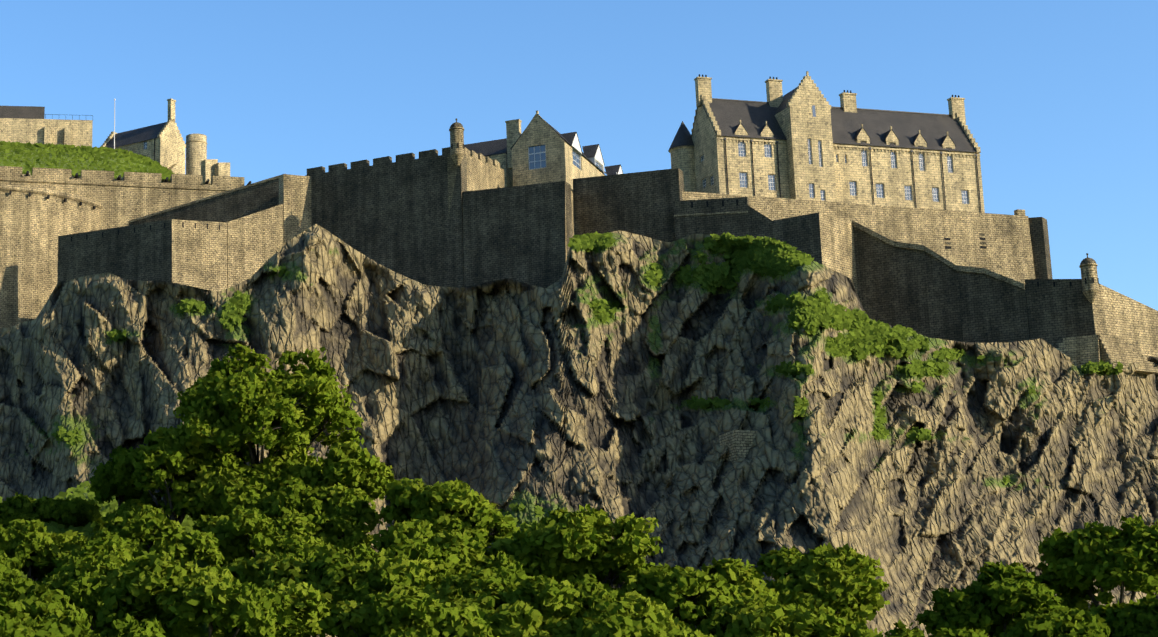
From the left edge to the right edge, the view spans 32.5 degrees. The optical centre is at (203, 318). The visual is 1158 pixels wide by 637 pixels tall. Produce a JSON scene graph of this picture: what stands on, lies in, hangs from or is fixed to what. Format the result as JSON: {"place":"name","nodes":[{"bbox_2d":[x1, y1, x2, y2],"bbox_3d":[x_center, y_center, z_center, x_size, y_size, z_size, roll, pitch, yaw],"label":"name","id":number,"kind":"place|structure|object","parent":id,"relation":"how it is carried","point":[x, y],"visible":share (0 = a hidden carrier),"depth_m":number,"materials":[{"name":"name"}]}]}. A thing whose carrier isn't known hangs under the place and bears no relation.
{"place":"outdoors","nodes":[
{"label":"outdoors","id":0,"kind":"place"},
{"bbox_2d":[0,145,154,176],"bbox_3d":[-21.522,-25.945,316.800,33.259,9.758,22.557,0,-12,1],"label":"grass tufts","id":1,"kind":"object","parent":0,"point":[59,162],"visible":0.06,"depth_m":316.41,"materials":[{"name":"green plant"}]},
{"bbox_2d":[0,141,177,179],"bbox_3d":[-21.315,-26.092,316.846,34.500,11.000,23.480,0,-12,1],"label":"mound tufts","id":2,"kind":"object","parent":1,"relation":"on","point":[126,156],"visible":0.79,"depth_m":319.46,"materials":[{"name":"green plant"}]},
{"bbox_2d":[0,98,229,184],"bbox_3d":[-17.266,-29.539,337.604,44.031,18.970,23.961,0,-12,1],"label":"buildings","id":3,"kind":"structure","parent":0,"point":[171,145],"depth_m":338.73,"materials":[{"name":"beige stone"}]},
{"bbox_2d":[0,106,166,147],"bbox_3d":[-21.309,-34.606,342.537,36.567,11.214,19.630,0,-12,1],"label":"roof","id":4,"kind":"structure","parent":3,"relation":"attached to","point":[143,134],"depth_m":340.38,"materials":[{"name":"grey stone"}]},
{"bbox_2d":[60,487,188,533],"bbox_3d":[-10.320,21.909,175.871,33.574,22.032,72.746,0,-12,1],"label":"slope","id":5,"kind":"structure","parent":0,"point":[86,498],"depth_m":209.59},
{"bbox_2d":[0,481,211,636],"bbox_3d":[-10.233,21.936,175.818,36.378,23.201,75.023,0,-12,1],"label":"slope tufts","id":6,"kind":"object","parent":5,"relation":"on","point":[111,507],"visible":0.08,"depth_m":194.58,"materials":[{"name":"green plant"}]},
{"bbox_2d":[9,147,1094,347],"bbox_3d":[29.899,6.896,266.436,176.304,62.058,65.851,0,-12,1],"label":"dark walls","id":7,"kind":"structure","parent":0,"point":[396,216],"depth_m":261.87,"materials":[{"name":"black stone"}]},
{"bbox_2d":[0,224,1157,636],"bbox_3d":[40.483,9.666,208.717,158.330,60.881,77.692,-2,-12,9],"label":"rock","id":8,"kind":"object","parent":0,"point":[504,392],"visible":0.65,"depth_m":224.15,"materials":[{"name":"grey stone"}]},
{"bbox_2d":[0,147,1157,365],"bbox_3d":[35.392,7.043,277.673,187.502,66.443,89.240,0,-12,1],"label":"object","id":9,"kind":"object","parent":8,"relation":"on","point":[206,255],"visible":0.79,"depth_m":272.76,"materials":[{"name":"beige stone"}]},
{"bbox_2d":[24,171,251,184],"bbox_3d":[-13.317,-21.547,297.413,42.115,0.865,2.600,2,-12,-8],"label":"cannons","id":10,"kind":"object","parent":9,"relation":"on","point":[120,179],"visible":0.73,"depth_m":297.29,"materials":[{"name":"grey metal"}]},
{"bbox_2d":[488,110,605,188],"bbox_3d":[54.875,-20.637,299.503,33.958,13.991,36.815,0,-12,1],"label":"stone house","id":11,"kind":"structure","parent":9,"relation":"on","point":[514,161],"depth_m":284.27,"materials":[{"name":"beige stone"}]},
{"bbox_2d":[464,120,622,192],"bbox_3d":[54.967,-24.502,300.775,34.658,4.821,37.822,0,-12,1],"label":"roof","id":12,"kind":"structure","parent":11,"relation":"attached to","point":[492,147],"depth_m":294.85,"materials":[{"name":"grey stone"}]},
{"bbox_2d":[528,144,616,173],"bbox_3d":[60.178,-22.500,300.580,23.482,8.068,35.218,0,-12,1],"label":"windows","id":13,"kind":"structure","parent":11,"relation":"attached to","point":[534,153],"depth_m":284.42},
{"bbox_2d":[570,134,622,173],"bbox_3d":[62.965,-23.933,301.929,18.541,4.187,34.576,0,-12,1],"label":"dormer gables","id":14,"kind":"object","parent":11,"relation":"attached to","point":[597,157],"visible":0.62,"depth_m":295.28,"materials":[{"name":"white paint"}]},
{"bbox_2d":[449,127,1099,302],"bbox_3d":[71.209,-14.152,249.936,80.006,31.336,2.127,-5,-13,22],"label":"turrets","id":15,"kind":"object","parent":9,"relation":"attached to","point":[1089,278],"visible":1,"depth_m":232.61,"materials":[{"name":"brown"}]},
{"bbox_2d":[450,118,1095,264],"bbox_3d":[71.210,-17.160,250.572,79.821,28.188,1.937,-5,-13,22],"label":"turret domes","id":16,"kind":"structure","parent":15,"relation":"attached to","point":[1083,261],"depth_m":233.05,"materials":[{"name":"grey stone"}]},
{"bbox_2d":[669,71,984,212],"bbox_3d":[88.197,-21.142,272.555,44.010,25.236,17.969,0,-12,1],"label":"hospital","id":17,"kind":"structure","parent":9,"relation":"attached to","point":[800,125],"depth_m":268.06,"materials":[{"name":"beige stone"}]},
{"bbox_2d":[668,87,980,152],"bbox_3d":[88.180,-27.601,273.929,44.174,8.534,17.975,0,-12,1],"label":"roof","id":18,"kind":"structure","parent":17,"relation":"attached to","point":[754,116],"depth_m":271.99,"materials":[{"name":"grey stone"}]},
{"bbox_2d":[701,137,968,203],"bbox_3d":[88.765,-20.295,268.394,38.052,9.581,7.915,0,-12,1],"label":"windows","id":19,"kind":"structure","parent":17,"relation":"attached to","point":[851,188],"depth_m":268.30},
{"bbox_2d":[699,74,981,212],"bbox_3d":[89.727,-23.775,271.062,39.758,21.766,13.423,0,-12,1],"label":"drainpipes","id":20,"kind":"object","parent":17,"relation":"attached to","point":[751,141],"visible":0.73,"depth_m":268.92,"materials":[{"name":"black metal"}]},
{"bbox_2d":[51,231,1123,526],"bbox_3d":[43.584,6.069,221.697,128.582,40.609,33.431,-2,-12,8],"label":"rock tufts","id":21,"kind":"object","parent":8,"relation":"on","point":[775,257],"visible":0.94,"depth_m":223.45,"materials":[{"name":"green plant"}]},
{"bbox_2d":[719,334,1157,461],"bbox_3d":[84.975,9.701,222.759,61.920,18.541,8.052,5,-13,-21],"label":"plinth block","id":22,"kind":"structure","parent":8,"relation":"on","point":[1079,351],"depth_m":230.31,"materials":[{"name":"brown"}]},
{"bbox_2d":[0,0,1157,310],"label":"sky","id":23,"kind":"structure","parent":0,"point":[1061,96],"materials":[{"name":"blue"}]},
{"label":"ground","id":24,"kind":"structure","parent":0,"visible":0},
{"bbox_2d":[27,380,1157,636],"bbox_3d":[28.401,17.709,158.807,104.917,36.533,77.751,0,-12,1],"label":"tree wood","id":25,"kind":"object","parent":24,"relation":"on","point":[253,452],"visible":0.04,"depth_m":170.28,"materials":[{"name":"brown wood"}]},
{"bbox_2d":[0,343,1157,636],"bbox_3d":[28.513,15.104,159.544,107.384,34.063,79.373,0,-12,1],"label":"foliage","id":26,"kind":"object","parent":25,"relation":"attached to","point":[292,509],"visible":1,"depth_m":147.24,"materials":[{"name":"green plant"}]}
]}

